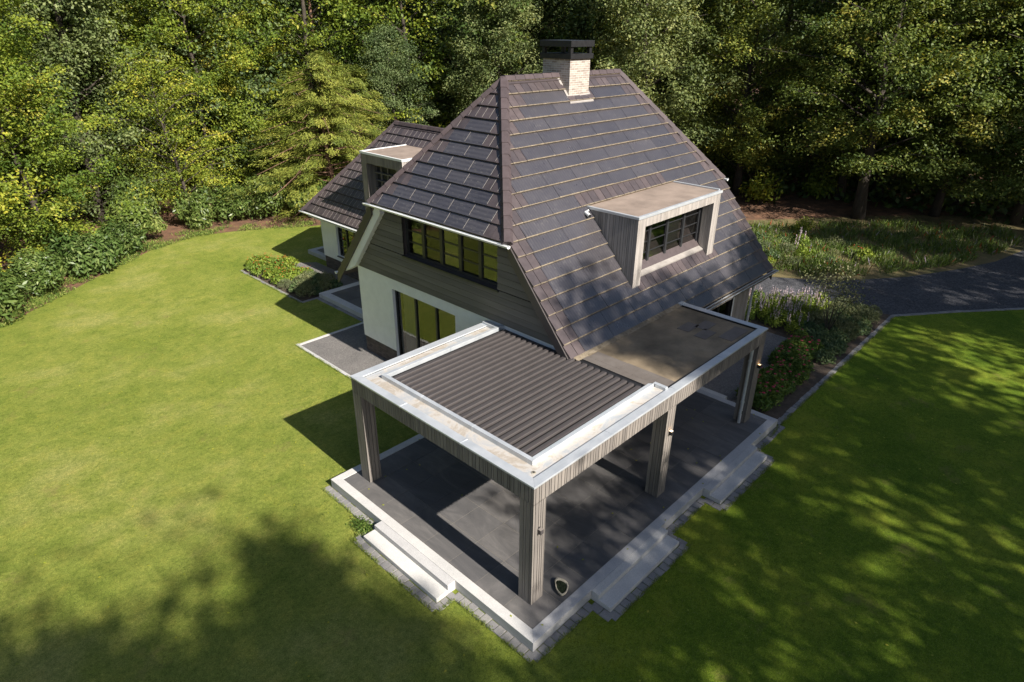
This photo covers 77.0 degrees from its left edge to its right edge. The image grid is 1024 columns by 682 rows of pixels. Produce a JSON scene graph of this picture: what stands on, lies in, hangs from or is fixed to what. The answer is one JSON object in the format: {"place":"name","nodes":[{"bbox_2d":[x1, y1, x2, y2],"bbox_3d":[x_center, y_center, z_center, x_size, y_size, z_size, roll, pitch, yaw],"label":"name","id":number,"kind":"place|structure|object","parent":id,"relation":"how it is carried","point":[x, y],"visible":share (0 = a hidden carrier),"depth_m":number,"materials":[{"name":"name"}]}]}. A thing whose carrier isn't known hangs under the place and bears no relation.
{"place":"outdoors","nodes":[
{"label":"outdoors","id":0,"kind":"place"},
{"bbox_2d":[243,264,336,300],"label":"flower bed soil","id":1,"kind":"structure","parent":0,"point":[285,290],"depth_m":29.40,"materials":[{"name":"brown soil"}]},
{"bbox_2d":[251,264,268,276],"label":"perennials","id":2,"kind":"object","parent":1,"relation":"on","point":[259,268],"visible":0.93,"depth_m":30.75,"materials":[{"name":"green plant"}]},
{"bbox_2d":[270,273,288,283],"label":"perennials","id":3,"kind":"object","parent":1,"relation":"on","point":[275,278],"visible":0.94,"depth_m":29.79,"materials":[{"name":"green plant"}]},
{"bbox_2d":[282,269,296,279],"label":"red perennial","id":4,"kind":"object","parent":1,"relation":"on","point":[288,274],"visible":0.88,"depth_m":30.17,"materials":[{"name":"green plant"}]},
{"bbox_2d":[296,284,316,297],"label":"ornamental grass","id":5,"kind":"object","parent":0,"point":[312,291],"depth_m":28.30,"materials":[{"name":"green plant"}]},
{"bbox_2d":[308,246,325,260],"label":"back terrace","id":6,"kind":"structure","parent":0,"point":[318,252],"depth_m":33.65,"materials":[{"name":"concrete"}]},
{"bbox_2d":[313,280,332,291],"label":"ornamental grass","id":7,"kind":"object","parent":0,"point":[321,283],"depth_m":28.84,"materials":[{"name":"green plant"}]},
{"bbox_2d":[291,262,357,285],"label":"garden path","id":8,"kind":"structure","parent":0,"point":[323,269],"depth_m":31.61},
{"bbox_2d":[328,279,342,288],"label":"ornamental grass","id":9,"kind":"object","parent":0,"point":[339,284],"depth_m":29.26,"materials":[{"name":"green plant"}]},
{"bbox_2d":[0,225,1023,681],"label":"lawn","id":10,"kind":"structure","parent":0,"point":[962,381],"depth_m":15.68,"materials":[{"name":"green plant"}]},
{"bbox_2d":[0,219,314,326],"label":"edge weeds","id":11,"kind":"object","parent":10,"relation":"on","point":[38,299],"visible":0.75,"depth_m":32.35,"materials":[{"name":"green plant"}]},
{"bbox_2d":[241,270,319,302],"bbox_3d":[-10.458,-2.857,30.400,5.873,0.074,2.236,23,34,38],"label":"cobble edging","id":12,"kind":"object","parent":10,"relation":"on","point":[263,282],"visible":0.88,"depth_m":29.04,"materials":[{"name":"grey stone"}]},
{"bbox_2d":[296,322,363,378],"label":"edging stones","id":13,"kind":"object","parent":10,"relation":"on","point":[321,359],"visible":0.5,"depth_m":24.13,"materials":[{"name":"stone"}]},
{"bbox_2d":[318,298,362,321],"bbox_3d":[-7.240,-1.312,27.284,3.534,0.073,0.181,23,34,38],"label":"cobble edging","id":14,"kind":"object","parent":10,"relation":"on","point":[341,309],"visible":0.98,"depth_m":27.25,"materials":[{"name":"grey stone"}]},
{"bbox_2d":[319,281,362,318],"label":"side terrace","id":15,"kind":"structure","parent":10,"relation":"on","point":[347,297],"depth_m":28.01,"materials":[{"name":"concrete"}]},
{"bbox_2d":[302,324,387,374],"bbox_3d":[-3.204,0.569,23.442,8.000,0.001,5.350,23,34,38],"label":"paved terrace","id":16,"kind":"object","parent":10,"relation":"on","point":[348,351],"visible":0.29,"depth_m":23.83,"materials":[{"name":"grey stone"}]},
{"bbox_2d":[11,297,1006,681],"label":"fallen leaves","id":17,"kind":"object","parent":10,"relation":"on","point":[461,495],"visible":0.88,"depth_m":16.76,"materials":[{"name":"brown plant"}]},
{"bbox_2d":[298,40,778,359],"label":"house","id":18,"kind":"structure","parent":10,"relation":"on","point":[472,214],"depth_m":19.57,"materials":[{"name":"grey tile"}]},
{"bbox_2d":[335,226,354,258],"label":"window","id":19,"kind":"structure","parent":18,"relation":"in","point":[344,237],"depth_m":30.84,"materials":[{"name":"black glass"}]},
{"bbox_2d":[392,289,455,356],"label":"window","id":20,"kind":"structure","parent":18,"relation":"in","point":[418,324],"depth_m":22.18,"materials":[{"name":"black glass"}]},
{"bbox_2d":[401,217,499,291],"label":"window","id":21,"kind":"structure","parent":18,"relation":"in","point":[474,261],"depth_m":19.67,"materials":[{"name":"black glass"}]},
{"bbox_2d":[643,207,702,260],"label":"window","id":22,"kind":"structure","parent":18,"relation":"in","point":[671,229],"depth_m":20.50,"materials":[{"name":"black glass"}]},
{"bbox_2d":[711,298,732,315],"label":"window","id":23,"kind":"structure","parent":18,"relation":"in","point":[720,309],"depth_m":23.83,"materials":[{"name":"black glass"}]},
{"bbox_2d":[331,387,777,651],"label":"terrace","id":24,"kind":"structure","parent":10,"relation":"on","point":[435,535],"depth_m":15.55,"materials":[{"name":"stone"}]},
{"bbox_2d":[350,301,767,604],"bbox_3d":[1.646,1.562,17.442,5.992,3.063,9.817,23,34,38],"label":"pergola","id":25,"kind":"object","parent":24,"relation":"on","point":[532,425],"visible":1,"depth_m":15.16,"materials":[{"name":"grey"}]},
{"bbox_2d":[554,577,567,595],"bbox_3d":[1.044,5.144,13.466,0.278,0.094,0.480,-3,26,-7],"label":"stone bowl","id":26,"kind":"object","parent":24,"relation":"on","point":[561,585],"visible":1,"depth_m":13.46,"materials":[{"name":"stone"}]},
{"bbox_2d":[325,425,784,661],"bbox_3d":[2.344,4.518,15.478,13.489,0.074,6.232,-5,27,-12],"label":"cobble edging","id":27,"kind":"object","parent":10,"relation":"on","point":[499,630],"visible":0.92,"depth_m":13.88,"materials":[{"name":"grey stone"}]},
{"bbox_2d":[346,514,374,535],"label":"corner weeds","id":28,"kind":"object","parent":27,"relation":"on","point":[365,526],"visible":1,"depth_m":15.39,"materials":[{"name":"green plant"}]},
{"bbox_2d":[0,47,1023,323],"bbox_3d":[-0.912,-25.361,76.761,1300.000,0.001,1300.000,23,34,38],"label":"ground","id":29,"kind":"structure","parent":0,"point":[792,205],"depth_m":42.10,"materials":[{"name":"soil"}]},
{"bbox_2d":[0,265,32,323],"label":"laurel bush","id":30,"kind":"object","parent":29,"relation":"on","point":[10,292],"visible":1,"depth_m":25.90,"materials":[{"name":"green plant"}]},
{"bbox_2d":[0,56,55,280],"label":"beech tree","id":31,"kind":"object","parent":29,"relation":"on","point":[10,184],"visible":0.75,"depth_m":28.09,"materials":[{"name":"green plant"}]},
{"bbox_2d":[4,248,66,299],"bbox_3d":[-20.782,-2.978,28.111,2.294,2.139,2.405,-13,29,-26],"label":"laurel bush","id":32,"kind":"object","parent":29,"relation":"on","point":[38,272],"visible":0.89,"depth_m":27.73,"materials":[{"name":"green plant"}]},
{"bbox_2d":[0,0,150,262],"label":"beech tree","id":33,"kind":"object","parent":29,"relation":"on","point":[42,226],"visible":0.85,"depth_m":29.66,"materials":[{"name":"green plant"}]},
{"bbox_2d":[40,227,124,277],"bbox_3d":[-20.200,-4.309,30.569,3.220,2.426,2.825,0,26,-1],"label":"laurel bush","id":34,"kind":"object","parent":29,"relation":"on","point":[79,255],"visible":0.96,"depth_m":30.12,"materials":[{"name":"green plant"}]},
{"bbox_2d":[0,0,176,223],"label":"oak tree","id":35,"kind":"object","parent":29,"relation":"on","point":[66,55],"visible":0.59,"depth_m":35.47,"materials":[{"name":"green plant"}]},
{"bbox_2d":[0,0,183,216],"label":"beech tree","id":36,"kind":"object","parent":29,"relation":"on","point":[54,25],"visible":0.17,"depth_m":38.39,"materials":[{"name":"green plant"}]},
{"bbox_2d":[88,216,148,258],"bbox_3d":[-20.228,-5.299,32.925,2.623,2.110,2.607,15,29,27],"label":"laurel bush","id":37,"kind":"object","parent":29,"relation":"on","point":[132,242],"visible":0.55,"depth_m":32.80,"materials":[{"name":"green plant"}]},
{"bbox_2d":[104,170,162,233],"bbox_3d":[-21.517,-7.888,36.470,2.777,3.723,2.760,6,26,10],"label":"evergreen shrub","id":38,"kind":"object","parent":29,"relation":"on","point":[119,189],"visible":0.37,"depth_m":36.06,"materials":[{"name":"green plant"}]},
{"bbox_2d":[103,195,167,236],"bbox_3d":[-20.556,-6.472,34.705,2.868,2.674,3.006,12,28,22],"label":"laurel bush","id":39,"kind":"object","parent":29,"relation":"on","point":[143,220],"visible":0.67,"depth_m":34.25,"materials":[{"name":"green plant"}]},
{"bbox_2d":[84,44,248,220],"bbox_3d":[-20.264,-11.588,36.958,9.396,9.858,8.335,5,26,8],"label":"young beech tree","id":40,"kind":"object","parent":29,"relation":"on","point":[179,174],"visible":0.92,"depth_m":36.82,"materials":[{"name":"green plant"}]},
{"bbox_2d":[86,0,279,195],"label":"beech tree","id":41,"kind":"object","parent":29,"relation":"on","point":[241,112],"visible":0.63,"depth_m":41.53,"materials":[{"name":"green plant"}]},
{"bbox_2d":[170,185,215,229],"bbox_3d":[-18.640,-7.889,37.827,2.488,2.536,2.183,13,29,24],"label":"round bush","id":42,"kind":"object","parent":29,"relation":"on","point":[195,210],"visible":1,"depth_m":37.37,"materials":[{"name":"green plant"}]},
{"bbox_2d":[203,181,255,224],"bbox_3d":[-17.245,-8.592,39.199,3.221,2.606,3.240,16,30,28],"label":"laurel bush","id":43,"kind":"object","parent":29,"relation":"on","point":[232,208],"visible":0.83,"depth_m":38.68,"materials":[{"name":"green plant"}]},
{"bbox_2d":[168,0,334,179],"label":"beech tree","id":44,"kind":"object","parent":29,"relation":"on","point":[269,52],"visible":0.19,"depth_m":46.26,"materials":[{"name":"green plant"}]},
{"bbox_2d":[244,172,290,218],"bbox_3d":[-15.138,-8.974,39.790,3.012,2.808,3.157,9,27,17],"label":"laurel bush","id":45,"kind":"object","parent":29,"relation":"on","point":[268,201],"visible":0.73,"depth_m":39.18,"materials":[{"name":"green plant"}]},
{"bbox_2d":[282,177,326,214],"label":"laurel bush","id":46,"kind":"object","parent":29,"relation":"on","point":[301,198],"visible":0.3,"depth_m":39.75,"materials":[{"name":"green plant"}]},
{"bbox_2d":[219,49,390,222],"bbox_3d":[-11.211,-12.869,40.039,12.937,9.621,12.184,-2,26,-5],"label":"conifer tree","id":47,"kind":"object","parent":29,"relation":"on","point":[321,65],"visible":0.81,"depth_m":38.72,"materials":[{"name":"green plant"}]},
{"bbox_2d":[279,64,398,188],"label":"conifer tree","id":48,"kind":"object","parent":29,"relation":"on","point":[359,81],"visible":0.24,"depth_m":42.71,"materials":[{"name":"green plant"}]},
{"bbox_2d":[306,0,420,134],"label":"oak tree","id":49,"kind":"object","parent":29,"relation":"on","point":[354,38],"visible":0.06,"depth_m":50.04,"materials":[{"name":"green plant"}]},
{"bbox_2d":[347,20,441,148],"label":"oak tree","id":50,"kind":"object","parent":29,"relation":"on","point":[382,38],"visible":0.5,"depth_m":44.06,"materials":[{"name":"green plant"}]},
{"bbox_2d":[440,0,553,118],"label":"oak tree","id":51,"kind":"object","parent":29,"relation":"on","point":[498,71],"visible":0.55,"depth_m":42.72,"materials":[{"name":"green plant"}]},
{"bbox_2d":[0,0,1023,224],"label":"background forest","id":52,"kind":"object","parent":29,"relation":"on","point":[435,22],"visible":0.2,"depth_m":45.77,"materials":[{"name":"green plant"}]},
{"bbox_2d":[452,0,578,87],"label":"oak tree","id":53,"kind":"object","parent":29,"relation":"on","point":[537,49],"visible":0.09,"depth_m":46.77,"materials":[{"name":"green plant"}]},
{"bbox_2d":[563,0,724,125],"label":"beech tree","id":54,"kind":"object","parent":29,"relation":"on","point":[595,57],"visible":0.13,"depth_m":43.25,"materials":[{"name":"green plant"}]},
{"bbox_2d":[572,0,753,147],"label":"oak tree","id":55,"kind":"object","parent":29,"relation":"on","point":[644,21],"visible":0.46,"depth_m":39.38,"materials":[{"name":"green plant"}]},
{"bbox_2d":[595,0,734,131],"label":"oak tree","id":56,"kind":"object","parent":29,"relation":"on","point":[703,13],"visible":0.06,"depth_m":45.19,"materials":[{"name":"green plant"}]},
{"bbox_2d":[655,0,864,194],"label":"beech tree","id":57,"kind":"object","parent":29,"relation":"on","point":[755,22],"visible":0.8,"depth_m":42.61,"materials":[{"name":"green plant"}]},
{"bbox_2d":[739,171,782,203],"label":"undergrowth shrub","id":58,"kind":"object","parent":29,"relation":"on","point":[763,190],"visible":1,"depth_m":43.54,"materials":[{"name":"green plant"}]},
{"bbox_2d":[798,162,839,198],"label":"undergrowth shrub","id":59,"kind":"object","parent":29,"relation":"on","point":[821,188],"visible":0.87,"depth_m":45.43,"materials":[{"name":"green plant"}]},
{"bbox_2d":[739,0,1023,218],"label":"beech tree","id":60,"kind":"object","parent":29,"relation":"on","point":[865,165],"visible":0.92,"depth_m":36.39,"materials":[{"name":"green plant"}]},
{"bbox_2d":[777,307,1023,424],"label":"cobble edging","id":61,"kind":"object","parent":29,"relation":"on","point":[791,410],"visible":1,"depth_m":24.22,"materials":[{"name":"grey stone"}]},
{"bbox_2d":[785,0,1023,198],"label":"beech tree","id":62,"kind":"object","parent":29,"relation":"on","point":[950,3],"visible":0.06,"depth_m":40.41,"materials":[{"name":"green plant"}]},
{"bbox_2d":[702,332,786,400],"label":"gravel path","id":63,"kind":"structure","parent":0,"point":[726,382],"depth_m":22.41,"materials":[{"name":"grey gravel"}]},
{"bbox_2d":[732,304,889,418],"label":"flower bed soil","id":64,"kind":"structure","parent":0,"point":[819,373],"depth_m":22.91,"materials":[{"name":"brown soil"}]},
{"bbox_2d":[752,392,772,411],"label":"coneflower plant","id":65,"kind":"object","parent":64,"relation":"on","point":[767,402],"visible":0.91,"depth_m":20.11,"materials":[{"name":"green plant"}]},
{"bbox_2d":[754,382,770,398],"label":"coneflower plant","id":66,"kind":"object","parent":64,"relation":"on","point":[762,387],"visible":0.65,"depth_m":20.71,"materials":[{"name":"green plant"}]},
{"bbox_2d":[757,299,774,322],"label":"agastache plant","id":67,"kind":"object","parent":64,"relation":"on","point":[761,316],"visible":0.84,"depth_m":26.26,"materials":[{"name":"green plant"}]},
{"bbox_2d":[758,367,774,381],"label":"coneflower plant","id":68,"kind":"object","parent":64,"relation":"on","point":[764,371],"visible":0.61,"depth_m":21.70,"materials":[{"name":"green plant"}]},
{"bbox_2d":[764,311,782,327],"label":"agastache plant","id":69,"kind":"object","parent":64,"relation":"on","point":[769,319],"visible":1,"depth_m":25.73,"materials":[{"name":"green plant"}]},
{"bbox_2d":[766,390,781,405],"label":"coneflower plant","id":70,"kind":"object","parent":64,"relation":"on","point":[773,394],"visible":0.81,"depth_m":20.41,"materials":[{"name":"green plant"}]},
{"bbox_2d":[765,294,782,320],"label":"agastache plant","id":71,"kind":"object","parent":64,"relation":"on","point":[777,308],"visible":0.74,"depth_m":26.23,"materials":[{"name":"green plant"}]},
{"bbox_2d":[766,350,785,364],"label":"coneflower plant","id":72,"kind":"object","parent":64,"relation":"on","point":[774,354],"visible":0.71,"depth_m":22.87,"materials":[{"name":"green plant"}]},
{"bbox_2d":[769,385,784,402],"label":"coneflower plant","id":73,"kind":"object","parent":64,"relation":"on","point":[780,390],"visible":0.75,"depth_m":20.69,"materials":[{"name":"green plant"}]},
{"bbox_2d":[772,377,790,395],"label":"coneflower plant","id":74,"kind":"object","parent":64,"relation":"on","point":[785,387],"visible":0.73,"depth_m":20.95,"materials":[{"name":"green plant"}]},
{"bbox_2d":[772,301,791,327],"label":"agastache plant","id":75,"kind":"object","parent":64,"relation":"on","point":[784,314],"visible":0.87,"depth_m":25.73,"materials":[{"name":"green plant"}]},
{"bbox_2d":[779,337,794,349],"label":"coneflower plant","id":76,"kind":"object","parent":64,"relation":"on","point":[788,342],"visible":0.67,"depth_m":23.67,"materials":[{"name":"green plant"}]},
{"bbox_2d":[784,313,800,334],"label":"agastache plant","id":77,"kind":"object","parent":64,"relation":"on","point":[791,324],"visible":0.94,"depth_m":25.18,"materials":[{"name":"green plant"}]},
{"bbox_2d":[786,371,802,385],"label":"coneflower plant","id":78,"kind":"object","parent":64,"relation":"on","point":[792,376],"visible":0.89,"depth_m":21.53,"materials":[{"name":"green plant"}]},
{"bbox_2d":[792,328,809,338],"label":"coneflower plant","id":79,"kind":"object","parent":64,"relation":"on","point":[800,332],"visible":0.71,"depth_m":24.43,"materials":[{"name":"green plant"}]},
{"bbox_2d":[792,359,810,376],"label":"coneflower plant","id":80,"kind":"object","parent":64,"relation":"on","point":[800,365],"visible":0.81,"depth_m":22.05,"materials":[{"name":"green plant"}]},
{"bbox_2d":[794,355,813,372],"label":"coneflower plant","id":81,"kind":"object","parent":64,"relation":"on","point":[810,364],"visible":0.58,"depth_m":22.30,"materials":[{"name":"green plant"}]},
{"bbox_2d":[796,296,814,317],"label":"agastache plant","id":82,"kind":"object","parent":64,"relation":"on","point":[805,309],"visible":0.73,"depth_m":26.32,"materials":[{"name":"green plant"}]},
{"bbox_2d":[802,310,823,324],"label":"ornamental grass","id":83,"kind":"object","parent":64,"relation":"on","point":[816,316],"depth_m":25.95,"materials":[{"name":"green plant"}]},
{"bbox_2d":[805,340,821,352],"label":"coneflower plant","id":84,"kind":"object","parent":64,"relation":"on","point":[811,344],"visible":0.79,"depth_m":23.54,"materials":[{"name":"green plant"}]},
{"bbox_2d":[813,335,831,345],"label":"stonecrop plant","id":85,"kind":"object","parent":64,"relation":"on","point":[826,340],"visible":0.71,"depth_m":24.39,"materials":[{"name":"green plant"}]},
{"bbox_2d":[813,349,835,364],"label":"stonecrop plant","id":86,"kind":"object","parent":64,"relation":"on","point":[827,355],"visible":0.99,"depth_m":23.10,"materials":[{"name":"green plant"}]},
{"bbox_2d":[825,341,845,355],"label":"stonecrop plant","id":87,"kind":"object","parent":64,"relation":"on","point":[831,346],"visible":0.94,"depth_m":23.74,"materials":[{"name":"green plant"}]},
{"bbox_2d":[800,258,882,329],"bbox_3d":[12.590,-1.699,24.917,3.174,3.053,2.693,23,34,38],"label":"young tree","id":88,"kind":"object","parent":64,"relation":"on","point":[842,274],"visible":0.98,"depth_m":24.76,"materials":[{"name":"green plant"}]},
{"bbox_2d":[833,331,850,342],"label":"stonecrop plant","id":89,"kind":"object","parent":64,"relation":"on","point":[839,336],"visible":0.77,"depth_m":24.60,"materials":[{"name":"green plant"}]},
{"bbox_2d":[840,320,858,335],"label":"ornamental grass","id":90,"kind":"object","parent":64,"relation":"on","point":[850,324],"depth_m":25.27,"materials":[{"name":"green plant"}]},
{"bbox_2d":[852,321,870,334],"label":"stonecrop plant","id":91,"kind":"object","parent":64,"relation":"on","point":[867,330],"visible":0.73,"depth_m":25.26,"materials":[{"name":"green plant"}]},
{"bbox_2d":[856,308,880,323],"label":"ornamental grass","id":92,"kind":"object","parent":64,"relation":"on","point":[868,313],"depth_m":26.26,"materials":[{"name":"green plant"}]},
{"bbox_2d":[832,325,856,340],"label":"ornamental grass","id":93,"kind":"object","parent":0,"point":[848,330],"depth_m":24.78,"materials":[{"name":"green plant"}]},
{"bbox_2d":[747,215,1023,280],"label":"meadow ground","id":94,"kind":"structure","parent":0,"point":[876,273],"depth_m":35.69,"materials":[{"name":"green plant"}]},
{"bbox_2d":[764,248,780,258],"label":"meadow perennial","id":95,"kind":"object","parent":94,"relation":"on","point":[767,252],"visible":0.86,"depth_m":33.42,"materials":[{"name":"green plant"}]},
{"bbox_2d":[777,242,795,252],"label":"meadow perennial","id":96,"kind":"object","parent":94,"relation":"on","point":[786,244],"visible":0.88,"depth_m":34.28,"materials":[{"name":"green plant"}]},
{"bbox_2d":[782,256,799,266],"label":"meadow perennial","id":97,"kind":"object","parent":94,"relation":"on","point":[790,260],"visible":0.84,"depth_m":32.31,"materials":[{"name":"green plant"}]},
{"bbox_2d":[791,235,811,258],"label":"meadow perennial","id":98,"kind":"object","parent":94,"relation":"on","point":[801,249],"visible":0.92,"depth_m":33.03,"materials":[{"name":"green plant"}]},
{"bbox_2d":[795,227,810,246],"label":"meadow perennial","id":99,"kind":"object","parent":94,"relation":"on","point":[803,237],"visible":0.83,"depth_m":34.99,"materials":[{"name":"green plant"}]},
{"bbox_2d":[793,215,815,232],"bbox_3d":[17.096,-6.734,37.565,1.286,1.177,1.380,14,29,26],"label":"sapling","id":100,"kind":"object","parent":94,"relation":"on","point":[804,223],"visible":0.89,"depth_m":37.48,"materials":[{"name":"green plant"}]},
{"bbox_2d":[823,235,845,246],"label":"meadow perennial","id":101,"kind":"object","parent":94,"relation":"on","point":[836,239],"visible":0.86,"depth_m":35.21,"materials":[{"name":"green plant"}]},
{"bbox_2d":[854,246,876,260],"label":"meadow perennial","id":102,"kind":"object","parent":94,"relation":"on","point":[860,253],"visible":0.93,"depth_m":33.43,"materials":[{"name":"green plant"}]},
{"bbox_2d":[874,0,1023,216],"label":"beech tree","id":103,"kind":"object","parent":94,"relation":"on","point":[937,204],"visible":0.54,"depth_m":37.26,"materials":[{"name":"green plant"}]},
{"bbox_2d":[906,1,1023,225],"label":"beech tree","id":104,"kind":"object","parent":94,"relation":"on","point":[1016,216],"visible":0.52,"depth_m":36.85,"materials":[{"name":"green plant"}]},
{"bbox_2d":[749,250,1023,314],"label":"driveway","id":105,"kind":"structure","parent":0,"point":[998,284],"depth_m":29.96,"materials":[{"name":"grey asphalt"}]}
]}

